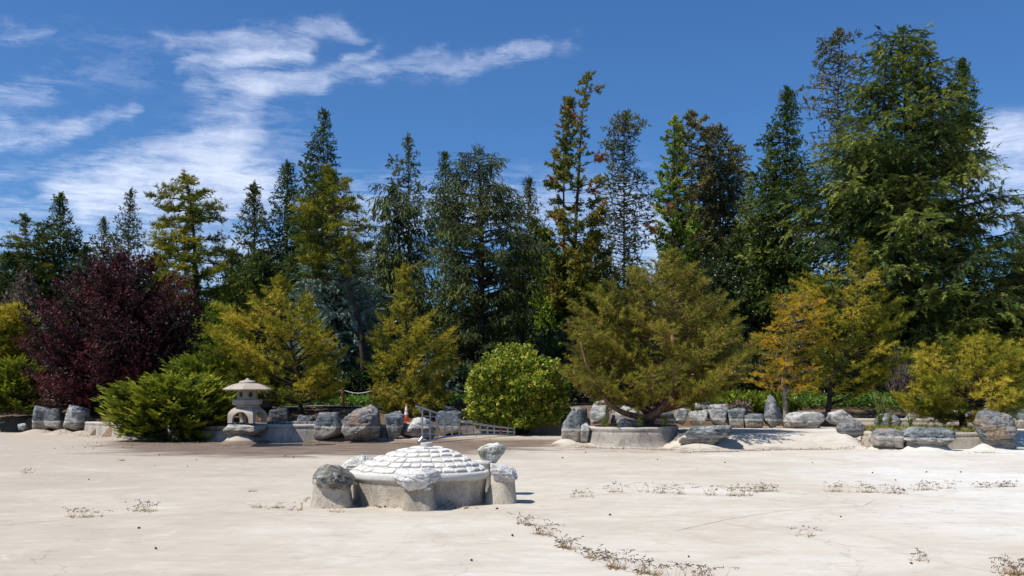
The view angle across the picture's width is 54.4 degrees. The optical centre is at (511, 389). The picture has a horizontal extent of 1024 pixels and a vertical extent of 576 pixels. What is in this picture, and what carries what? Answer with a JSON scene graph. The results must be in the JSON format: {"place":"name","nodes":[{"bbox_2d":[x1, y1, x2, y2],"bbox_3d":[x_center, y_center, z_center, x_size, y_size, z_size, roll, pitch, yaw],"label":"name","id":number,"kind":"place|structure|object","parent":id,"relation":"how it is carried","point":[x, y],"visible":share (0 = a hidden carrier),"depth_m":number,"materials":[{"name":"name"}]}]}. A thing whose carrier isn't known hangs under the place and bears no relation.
{"place":"outdoors","nodes":[
{"label":"outdoors","id":0,"kind":"place"},
{"bbox_2d":[48,152,273,216],"bbox_3d":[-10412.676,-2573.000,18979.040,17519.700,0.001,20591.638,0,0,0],"label":"cloud","id":1,"kind":"structure","parent":0,"point":[221,171],"depth_m":12404.64,"materials":[{"name":"white"}]},
{"bbox_2d":[0,390,984,441],"bbox_3d":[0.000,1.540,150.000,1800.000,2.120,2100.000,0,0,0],"label":"ground","id":2,"kind":"structure","parent":0,"point":[12,421],"depth_m":44.53,"materials":[{"name":"soil"}]},
{"bbox_2d":[0,251,35,341],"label":"conifer tree","id":3,"kind":"object","parent":2,"relation":"on","point":[9,279],"visible":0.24,"depth_m":65.78,"materials":[{"name":"green plant"}]},
{"bbox_2d":[0,300,44,371],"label":"pine tree","id":4,"kind":"object","parent":2,"relation":"on","point":[11,324],"visible":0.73,"depth_m":49.53,"materials":[{"name":"green plant"}]},
{"bbox_2d":[0,353,47,414],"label":"juniper","id":5,"kind":"object","parent":2,"relation":"on","point":[18,397],"visible":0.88,"depth_m":47.11,"materials":[{"name":"green plant"}]},
{"bbox_2d":[0,269,50,339],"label":"conifer tree","id":6,"kind":"object","parent":2,"relation":"on","point":[22,293],"visible":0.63,"depth_m":55.81,"materials":[{"name":"green plant"}]},
{"bbox_2d":[0,213,65,347],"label":"pine tree","id":7,"kind":"object","parent":2,"relation":"on","point":[24,259],"visible":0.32,"depth_m":69.74,"materials":[{"name":"green plant"}]},
{"bbox_2d":[21,191,93,329],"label":"fir tree","id":8,"kind":"object","parent":2,"relation":"on","point":[59,256],"visible":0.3,"depth_m":71.51,"materials":[{"name":"green plant"}]},
{"bbox_2d":[56,243,109,333],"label":"conifer tree","id":9,"kind":"object","parent":2,"relation":"on","point":[85,250],"visible":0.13,"depth_m":65.75,"materials":[{"name":"green plant"}]},
{"bbox_2d":[87,216,126,333],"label":"conifer tree","id":10,"kind":"object","parent":2,"relation":"on","point":[103,224],"visible":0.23,"depth_m":75.83,"materials":[{"name":"green plant"}]},
{"bbox_2d":[10,247,212,415],"bbox_3d":[-18.890,-2.667,47.577,9.094,8.170,8.482,0,0,0],"label":"purple plum","id":11,"kind":"object","parent":2,"relation":"on","point":[89,360],"visible":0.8,"depth_m":45.84,"materials":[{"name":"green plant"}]},
{"bbox_2d":[84,187,152,316],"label":"conifer tree","id":12,"kind":"object","parent":2,"relation":"on","point":[127,236],"visible":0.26,"depth_m":74.70,"materials":[{"name":"green plant"}]},
{"bbox_2d":[127,170,252,349],"bbox_3d":[-17.554,-5.770,54.769,5.474,13.130,5.778,0,0,38],"label":"pine tree","id":13,"kind":"object","parent":2,"relation":"on","point":[194,211],"visible":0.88,"depth_m":54.16,"materials":[{"name":"green plant"}]},
{"bbox_2d":[149,350,247,408],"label":"juniper","id":14,"kind":"object","parent":2,"relation":"on","point":[190,363],"visible":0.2,"depth_m":41.35,"materials":[{"name":"green plant"}]},
{"bbox_2d":[188,300,244,373],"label":"broadleaf tree","id":15,"kind":"object","parent":2,"relation":"on","point":[214,319],"visible":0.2,"depth_m":51.46,"materials":[{"name":"green plant"}]},
{"bbox_2d":[202,252,243,323],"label":"conifer tree","id":16,"kind":"object","parent":2,"relation":"on","point":[233,261],"visible":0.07,"depth_m":61.64,"materials":[{"name":"green plant"}]},
{"bbox_2d":[224,180,284,283],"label":"fir tree","id":17,"kind":"object","parent":2,"relation":"on","point":[251,201],"visible":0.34,"depth_m":63.88,"materials":[{"name":"green plant"}]},
{"bbox_2d":[217,247,300,368],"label":"fir tree","id":18,"kind":"object","parent":2,"relation":"on","point":[254,275],"visible":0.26,"depth_m":59.10,"materials":[{"name":"green plant"}]},
{"bbox_2d":[187,270,350,414],"bbox_3d":[-10.094,-1.947,41.574,6.731,6.191,5.497,0,0,0],"label":"pine tree","id":19,"kind":"object","parent":2,"relation":"on","point":[256,363],"visible":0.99,"depth_m":41.01,"materials":[{"name":"green plant"}]},
{"bbox_2d":[269,406,288,420],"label":"boulder","id":20,"kind":"object","parent":2,"relation":"on","point":[280,413],"visible":0.81,"depth_m":39.50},
{"bbox_2d":[259,158,319,313],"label":"fir tree","id":21,"kind":"object","parent":2,"relation":"on","point":[287,197],"visible":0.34,"depth_m":64.74,"materials":[{"name":"green plant"}]},
{"bbox_2d":[258,252,321,367],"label":"conifer tree","id":22,"kind":"object","parent":2,"relation":"on","point":[291,267],"visible":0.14,"depth_m":57.84,"materials":[{"name":"green plant"}]},
{"bbox_2d":[285,106,359,311],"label":"redwood tree","id":23,"kind":"object","parent":2,"relation":"on","point":[306,166],"visible":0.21,"depth_m":74.70,"materials":[{"name":"green plant"}]},
{"bbox_2d":[272,393,379,406],"bbox_3d":[-9.231,0.499,46.267,8.330,0.945,2.556,0,0,0],"label":"ivy","id":24,"kind":"object","parent":2,"relation":"on","point":[361,400],"visible":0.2,"depth_m":45.55,"materials":[{"name":"green plant"}]},
{"bbox_2d":[283,163,375,396],"bbox_3d":[-8.745,-5.072,48.276,4.503,11.891,4.067,0,0,0],"label":"pine tree","id":25,"kind":"object","parent":2,"relation":"on","point":[311,222],"visible":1,"depth_m":47.76,"materials":[{"name":"green plant"}]},
{"bbox_2d":[280,237,395,395],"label":"cedar tree","id":26,"kind":"object","parent":2,"relation":"on","point":[328,301],"visible":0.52,"depth_m":50.80,"materials":[{"name":"green plant"}]},
{"bbox_2d":[354,236,410,387],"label":"conifer tree","id":27,"kind":"object","parent":2,"relation":"on","point":[369,272],"visible":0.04,"depth_m":63.61,"materials":[{"name":"green plant"}]},
{"bbox_2d":[234,357,566,396],"bbox_3d":[-6.069,-0.350,48.877,17.693,2.677,3.255,0,0,0],"label":"hedge","id":28,"kind":"object","parent":2,"relation":"on","point":[354,376],"visible":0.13,"depth_m":48.05,"materials":[{"name":"green plant"}]},
{"bbox_2d":[358,132,443,306],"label":"conifer tree","id":29,"kind":"object","parent":2,"relation":"on","point":[406,178],"visible":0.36,"depth_m":69.90,"materials":[{"name":"green plant"}]},
{"bbox_2d":[356,183,446,363],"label":"weeping spruce","id":30,"kind":"object","parent":2,"relation":"on","point":[408,211],"visible":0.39,"depth_m":56.64,"materials":[{"name":"green plant"}]},
{"bbox_2d":[356,262,461,408],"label":"pine tree","id":31,"kind":"object","parent":2,"relation":"on","point":[410,342],"visible":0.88,"depth_m":42.19,"materials":[{"name":"green plant"}]},
{"bbox_2d":[367,373,452,417],"bbox_3d":[-4.250,0.252,42.029,3.784,2.053,3.458,0,0,0],"label":"pine shrub","id":32,"kind":"object","parent":2,"relation":"on","point":[390,400],"visible":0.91,"depth_m":41.33,"materials":[{"name":"green plant"}]},
{"bbox_2d":[382,268,446,365],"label":"weeping spruce","id":33,"kind":"object","parent":2,"relation":"on","point":[420,311],"visible":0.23,"depth_m":54.81,"materials":[{"name":"green plant"}]},
{"bbox_2d":[414,348,463,394],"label":"cedar tree","id":34,"kind":"object","parent":2,"relation":"on","point":[451,383],"visible":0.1,"depth_m":45.81,"materials":[{"name":"green plant"}]},
{"bbox_2d":[419,151,468,327],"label":"conifer tree","id":35,"kind":"object","parent":2,"relation":"on","point":[444,157],"visible":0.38,"depth_m":69.79,"materials":[{"name":"green plant"}]},
{"bbox_2d":[412,144,561,371],"bbox_3d":[-1.447,-6.067,52.002,7.578,13.705,6.769,0,0,-21],"label":"weeping spruce","id":36,"kind":"object","parent":2,"relation":"on","point":[507,295],"visible":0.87,"depth_m":51.23,"materials":[{"name":"green plant"}]},
{"bbox_2d":[2,310,999,398],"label":"undergrowth","id":37,"kind":"object","parent":2,"relation":"on","point":[549,341],"visible":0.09,"depth_m":53.38,"materials":[{"name":"green plant"}]},
{"bbox_2d":[462,341,574,434],"bbox_3d":[0.272,0.339,40.479,4.621,4.651,3.852,0,0,0],"label":"round bush","id":38,"kind":"object","parent":2,"relation":"on","point":[528,375],"visible":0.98,"depth_m":39.45,"materials":[{"name":"green plant"}]},
{"bbox_2d":[39,266,998,367],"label":"undergrowth","id":39,"kind":"object","parent":2,"relation":"on","point":[469,305],"depth_m":79.12,"materials":[{"name":"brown plant"}]},
{"bbox_2d":[502,175,555,313],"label":"conifer tree","id":40,"kind":"object","parent":2,"relation":"on","point":[528,192],"visible":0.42,"depth_m":67.88,"materials":[{"name":"green plant"}]},
{"bbox_2d":[503,216,561,344],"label":"conifer tree","id":41,"kind":"object","parent":2,"relation":"on","point":[533,224],"visible":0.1,"depth_m":61.85,"materials":[{"name":"green plant"}]},
{"bbox_2d":[544,95,576,365],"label":"cedar tree","id":42,"kind":"object","parent":2,"relation":"on","point":[567,121],"visible":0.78,"depth_m":57.73,"materials":[{"name":"green plant"}]},
{"bbox_2d":[532,70,612,399],"bbox_3d":[3.537,-8.844,56.870,4.786,18.963,4.371,0,0,0],"label":"cedar tree","id":43,"kind":"object","parent":2,"relation":"on","point":[578,272],"visible":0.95,"depth_m":56.67,"materials":[{"name":"green plant"}]},
{"bbox_2d":[527,249,621,358],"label":"broadleaf tree","id":44,"kind":"object","parent":2,"relation":"on","point":[550,313],"visible":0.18,"depth_m":59.05,"materials":[{"name":"green plant"}]},
{"bbox_2d":[569,231,628,398],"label":"conifer tree","id":45,"kind":"object","parent":2,"relation":"on","point":[609,275],"visible":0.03,"depth_m":61.75,"materials":[{"name":"green plant"}]},
{"bbox_2d":[592,108,661,319],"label":"conifer tree","id":46,"kind":"object","parent":2,"relation":"on","point":[632,245],"visible":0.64,"depth_m":65.76,"materials":[{"name":"green plant"}]},
{"bbox_2d":[643,114,704,302],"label":"cedar tree","id":47,"kind":"object","parent":2,"relation":"on","point":[682,231],"visible":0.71,"depth_m":56.71,"materials":[{"name":"green plant"}]},
{"bbox_2d":[661,108,727,291],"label":"redwood tree","id":48,"kind":"object","parent":2,"relation":"on","point":[702,183],"visible":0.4,"depth_m":65.56,"materials":[{"name":"green plant"}]},
{"bbox_2d":[656,216,733,329],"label":"conifer tree","id":49,"kind":"object","parent":2,"relation":"on","point":[705,248],"visible":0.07,"depth_m":59.52,"materials":[{"name":"green plant"}]},
{"bbox_2d":[708,409,726,424],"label":"boulder","id":50,"kind":"object","parent":2,"relation":"on","point":[718,416],"visible":0.94,"depth_m":40.47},
{"bbox_2d":[684,122,754,274],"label":"redwood tree","id":51,"kind":"object","parent":2,"relation":"on","point":[727,204],"visible":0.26,"depth_m":67.31,"materials":[{"name":"green plant"}]},
{"bbox_2d":[675,256,765,370],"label":"broadleaf tree","id":52,"kind":"object","parent":2,"relation":"on","point":[724,283],"visible":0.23,"depth_m":55.37,"materials":[{"name":"green plant"}]},
{"bbox_2d":[712,224,757,363],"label":"conifer tree","id":53,"kind":"object","parent":2,"relation":"on","point":[739,246],"visible":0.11,"depth_m":59.67,"materials":[{"name":"green plant"}]},
{"bbox_2d":[689,387,802,416],"bbox_3d":[10.302,0.554,45.113,5.086,1.660,4.403,0,0,0],"label":"ground cover","id":54,"kind":"object","parent":2,"relation":"on","point":[757,401],"visible":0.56,"depth_m":43.68,"materials":[{"name":"plant"}]},
{"bbox_2d":[730,170,764,273],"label":"conifer tree","id":55,"kind":"object","parent":2,"relation":"on","point":[743,208],"visible":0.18,"depth_m":62.81,"materials":[{"name":"green plant"}]},
{"bbox_2d":[733,222,804,369],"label":"fir tree","id":56,"kind":"object","parent":2,"relation":"on","point":[755,275],"visible":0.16,"depth_m":57.19,"materials":[{"name":"green plant"}]},
{"bbox_2d":[731,84,835,357],"bbox_3d":[15.580,-8.417,56.916,6.404,18.287,6.166,0,0,0],"label":"fir tree","id":57,"kind":"object","parent":2,"relation":"on","point":[760,219],"visible":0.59,"depth_m":56.49,"materials":[{"name":"green plant"}]},
{"bbox_2d":[742,291,834,419],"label":"pine tree","id":58,"kind":"object","parent":2,"relation":"on","point":[787,344],"visible":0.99,"depth_m":41.69,"materials":[{"name":"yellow plant"}]},
{"bbox_2d":[560,359,1023,406],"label":"hedge","id":59,"kind":"object","parent":2,"relation":"on","point":[751,386],"visible":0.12,"depth_m":48.11,"materials":[{"name":"green plant"}]},
{"bbox_2d":[795,26,877,275],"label":"redwood tree","id":60,"kind":"object","parent":2,"relation":"on","point":[833,40],"visible":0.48,"depth_m":65.92,"materials":[{"name":"green plant"}]},
{"bbox_2d":[789,237,919,412],"bbox_3d":[14.710,-2.610,43.095,5.546,8.089,4.351,0,0,0],"label":"pine tree","id":61,"kind":"object","parent":2,"relation":"on","point":[850,341],"visible":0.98,"depth_m":42.78,"materials":[{"name":"green plant"}]},
{"bbox_2d":[787,386,922,411],"bbox_3d":[15.798,0.440,46.840,7.507,1.467,3.161,0,0,0],"label":"ivy","id":62,"kind":"object","parent":2,"relation":"on","point":[812,400],"visible":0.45,"depth_m":45.87,"materials":[{"name":"green plant"}]},
{"bbox_2d":[750,22,1023,406],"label":"cedar tree","id":63,"kind":"object","parent":2,"relation":"on","point":[888,183],"visible":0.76,"depth_m":48.26,"materials":[{"name":"green plant"}]},
{"bbox_2d":[879,339,916,398],"bbox_3d":[18.232,-0.863,46.839,2.098,3.461,1.324,0,0,0],"label":"dry bush","id":64,"kind":"object","parent":2,"relation":"on","point":[898,384],"visible":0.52,"depth_m":46.65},
{"bbox_2d":[940,57,991,315],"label":"fir tree","id":65,"kind":"object","parent":2,"relation":"on","point":[962,66],"visible":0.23,"depth_m":65.75,"materials":[{"name":"green plant"}]},
{"bbox_2d":[971,272,1023,404],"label":"weeping spruce","id":66,"kind":"object","parent":2,"relation":"on","point":[1006,327],"visible":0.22,"depth_m":49.63,"materials":[{"name":"green plant"}]},
{"bbox_2d":[986,229,1023,324],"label":"fir tree","id":67,"kind":"object","parent":2,"relation":"on","point":[1021,272],"visible":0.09,"depth_m":61.78,"materials":[{"name":"green plant"}]},
{"bbox_2d":[0,427,1023,575],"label":"pond floor","id":68,"kind":"structure","parent":0,"point":[206,519],"depth_m":16.25,"materials":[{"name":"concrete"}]},
{"bbox_2d":[32,406,52,430],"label":"boulder","id":69,"kind":"object","parent":68,"relation":"on","point":[37,418],"visible":0.52,"depth_m":45.51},
{"bbox_2d":[43,408,64,429],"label":"boulder","id":70,"kind":"object","parent":68,"relation":"on","point":[54,418],"visible":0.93,"depth_m":44.95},
{"bbox_2d":[63,405,90,430],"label":"boulder","id":71,"kind":"object","parent":68,"relation":"on","point":[77,417],"visible":0.85,"depth_m":44.53,"materials":[{"name":"stone"}]},
{"bbox_2d":[84,421,228,441],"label":"pond wall","id":72,"kind":"structure","parent":68,"relation":"on","point":[101,429],"depth_m":39.52,"materials":[{"name":"paint"}]},
{"bbox_2d":[91,369,237,441],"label":"juniper","id":73,"kind":"object","parent":68,"relation":"on","point":[144,411],"visible":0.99,"depth_m":38.37,"materials":[{"name":"green plant"}]},
{"bbox_2d":[223,423,267,435],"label":"boulder","id":74,"kind":"object","parent":68,"relation":"on","point":[245,429],"visible":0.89,"depth_m":37.32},
{"bbox_2d":[223,378,271,422],"bbox_3d":[-10.030,0.396,37.750,1.717,1.692,1.905,0,0,0],"label":"stone lantern","id":75,"kind":"object","parent":74,"relation":"on","point":[247,402],"visible":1,"depth_m":37.37,"materials":[{"name":"stone"}]},
{"bbox_2d":[228,443,335,446],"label":"puddle","id":76,"kind":"object","parent":68,"relation":"on","point":[261,445],"visible":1,"depth_m":36.42,"materials":[{"name":"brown liquid"}]},
{"bbox_2d":[260,424,314,442],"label":"pond wall","id":77,"kind":"structure","parent":68,"relation":"on","point":[285,433],"depth_m":37.96,"materials":[{"name":"paint"}]},
{"bbox_2d":[314,412,343,439],"bbox_3d":[-7.036,1.426,38.200,1.122,1.183,0.954,0,0,0],"label":"boulder","id":78,"kind":"object","parent":68,"relation":"on","point":[327,425],"visible":0.95,"depth_m":37.84,"materials":[{"name":"stone"}]},
{"bbox_2d":[341,404,381,440],"bbox_3d":[-5.735,1.265,38.082,1.444,1.458,1.174,0,0,0],"label":"boulder","id":79,"kind":"object","parent":68,"relation":"on","point":[363,423],"visible":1,"depth_m":37.61,"materials":[{"name":"stone"}]},
{"bbox_2d":[384,412,404,438],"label":"boulder","id":80,"kind":"object","parent":68,"relation":"on","point":[394,423],"visible":1,"depth_m":38.08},
{"bbox_2d":[310,442,517,511],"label":"turtle island","id":81,"kind":"structure","parent":68,"relation":"on","point":[426,476],"depth_m":17.14,"materials":[{"name":"stone"}]},
{"bbox_2d":[403,417,435,438],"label":"boulder","id":82,"kind":"object","parent":68,"relation":"on","point":[413,429],"visible":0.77,"depth_m":38.40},
{"bbox_2d":[435,410,461,435],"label":"boulder","id":83,"kind":"object","parent":68,"relation":"on","point":[455,414],"visible":0.64,"depth_m":39.61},
{"bbox_2d":[54,427,866,506],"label":"needle litter","id":84,"kind":"object","parent":68,"relation":"on","point":[575,446],"visible":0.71,"depth_m":33.91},
{"bbox_2d":[415,405,514,442],"bbox_3d":[-1.921,1.282,38.629,4.249,1.430,0.811,0,0,-28],"label":"orchard ladder","id":85,"kind":"object","parent":68,"relation":"on","point":[459,428],"visible":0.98,"depth_m":38.13,"materials":[{"name":"metal"}]},
{"bbox_2d":[458,421,563,433],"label":"pond wall","id":86,"kind":"structure","parent":68,"relation":"on","point":[548,429],"depth_m":40.70,"materials":[{"name":"beige paint"}]},
{"bbox_2d":[561,410,584,442],"bbox_3d":[2.252,1.327,35.582,0.985,1.224,0.827,0,0,0],"label":"boulder","id":87,"kind":"object","parent":68,"relation":"on","point":[573,422],"visible":0.84,"depth_m":35.26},
{"bbox_2d":[595,548,638,569],"bbox_3d":[1.172,1.867,11.206,0.495,0.274,0.545,0,0,0],"label":"dry weed","id":88,"kind":"object","parent":68,"relation":"on","point":[610,566],"visible":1,"depth_m":11.12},
{"bbox_2d":[588,425,678,447],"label":"planter wall","id":89,"kind":"structure","parent":68,"relation":"on","point":[655,437],"depth_m":34.62,"materials":[{"name":"paint"}]},
{"bbox_2d":[590,423,676,426],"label":"planter soil","id":90,"kind":"structure","parent":89,"relation":"in","point":[615,425],"depth_m":36.81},
{"bbox_2d":[590,401,608,423],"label":"boulder","id":91,"kind":"object","parent":90,"relation":"on","point":[597,412],"visible":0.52,"depth_m":39.15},
{"bbox_2d":[553,246,771,424],"bbox_3d":[5.322,-1.880,36.141,7.952,6.794,5.987,0,0,0],"label":"pine tree","id":92,"kind":"object","parent":90,"relation":"on","point":[620,380],"visible":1,"depth_m":35.39,"materials":[{"name":"green plant"}]},
{"bbox_2d":[625,555,681,575],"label":"dry weed","id":93,"kind":"object","parent":68,"relation":"on","point":[641,571],"visible":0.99,"depth_m":10.80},
{"bbox_2d":[688,409,707,425],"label":"boulder","id":94,"kind":"object","parent":68,"relation":"on","point":[697,419],"visible":0.98,"depth_m":40.45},
{"bbox_2d":[679,425,731,444],"bbox_3d":[6.626,1.558,34.069,1.810,0.743,1.160,0,0,11],"label":"boulder","id":95,"kind":"object","parent":68,"relation":"on","point":[711,434],"visible":0.97,"depth_m":33.61,"materials":[{"name":"stone"}]},
{"bbox_2d":[727,408,745,426],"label":"boulder","id":96,"kind":"object","parent":68,"relation":"on","point":[735,417],"visible":0.97,"depth_m":40.42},
{"bbox_2d":[743,413,763,427],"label":"boulder","id":97,"kind":"object","parent":68,"relation":"on","point":[752,420],"visible":0.88,"depth_m":40.27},
{"bbox_2d":[763,395,782,427],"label":"boulder","id":98,"kind":"object","parent":68,"relation":"on","point":[772,417],"visible":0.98,"depth_m":40.43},
{"bbox_2d":[782,411,824,428],"bbox_3d":[11.772,1.256,40.217,1.559,0.797,0.972,0,0,-5],"label":"boulder","id":99,"kind":"object","parent":68,"relation":"on","point":[807,420],"visible":0.93,"depth_m":39.82,"materials":[{"name":"stone"}]},
{"bbox_2d":[826,410,855,424],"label":"boulder","id":100,"kind":"object","parent":68,"relation":"on","point":[835,417],"visible":0.81,"depth_m":39.85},
{"bbox_2d":[836,421,865,437],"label":"boulder","id":101,"kind":"object","parent":68,"relation":"on","point":[853,429],"visible":0.75,"depth_m":35.07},
{"bbox_2d":[868,428,904,447],"bbox_3d":[12.543,1.639,33.300,1.070,0.736,0.910,0,0,0],"label":"boulder","id":102,"kind":"object","parent":68,"relation":"on","point":[888,437],"visible":0.95,"depth_m":32.98,"materials":[{"name":"stone"}]},
{"bbox_2d":[860,430,981,448],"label":"planter wall","id":103,"kind":"structure","parent":68,"relation":"on","point":[966,440],"depth_m":33.69,"materials":[{"name":"beige paint"}]},
{"bbox_2d":[863,423,974,431],"bbox_3d":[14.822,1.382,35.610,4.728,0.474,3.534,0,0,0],"label":"planter grass","id":104,"kind":"structure","parent":103,"relation":"in","point":[964,428],"depth_m":35.26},
{"bbox_2d":[889,327,1023,427],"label":"pine tree","id":105,"kind":"object","parent":104,"relation":"on","point":[930,365],"visible":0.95,"depth_m":35.45,"materials":[{"name":"green plant"}]},
{"bbox_2d":[902,427,955,446],"bbox_3d":[13.757,1.608,32.994,1.645,0.796,0.968,0,0,0],"label":"boulder","id":106,"kind":"object","parent":68,"relation":"on","point":[938,436],"visible":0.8,"depth_m":32.64,"materials":[{"name":"stone"}]},
{"bbox_2d":[854,418,1014,426],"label":"basin kerb","id":107,"kind":"structure","parent":68,"relation":"on","point":[866,421],"depth_m":40.53,"materials":[{"name":"beige paint"}]},
{"bbox_2d":[974,410,1018,442],"bbox_3d":[16.301,1.257,33.561,1.181,1.164,0.902,0,0,0],"label":"boulder","id":108,"kind":"object","parent":68,"relation":"on","point":[990,425],"visible":1,"depth_m":33.25,"materials":[{"name":"stone"}]},
{"bbox_2d":[990,555,1023,575],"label":"dry weed","id":109,"kind":"object","parent":68,"relation":"on","point":[1014,573],"visible":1,"depth_m":10.78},
{"bbox_2d":[0,0,1023,389],"label":"sky","id":110,"kind":"structure","parent":0,"point":[88,87],"materials":[{"name":"blue"}]},
{"bbox_2d":[974,123,1023,180],"bbox_3d":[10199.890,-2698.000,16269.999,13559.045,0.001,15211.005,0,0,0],"label":"cloud","id":111,"kind":"structure","parent":0,"point":[1017,145],"depth_m":10765.54,"materials":[{"name":"white"}]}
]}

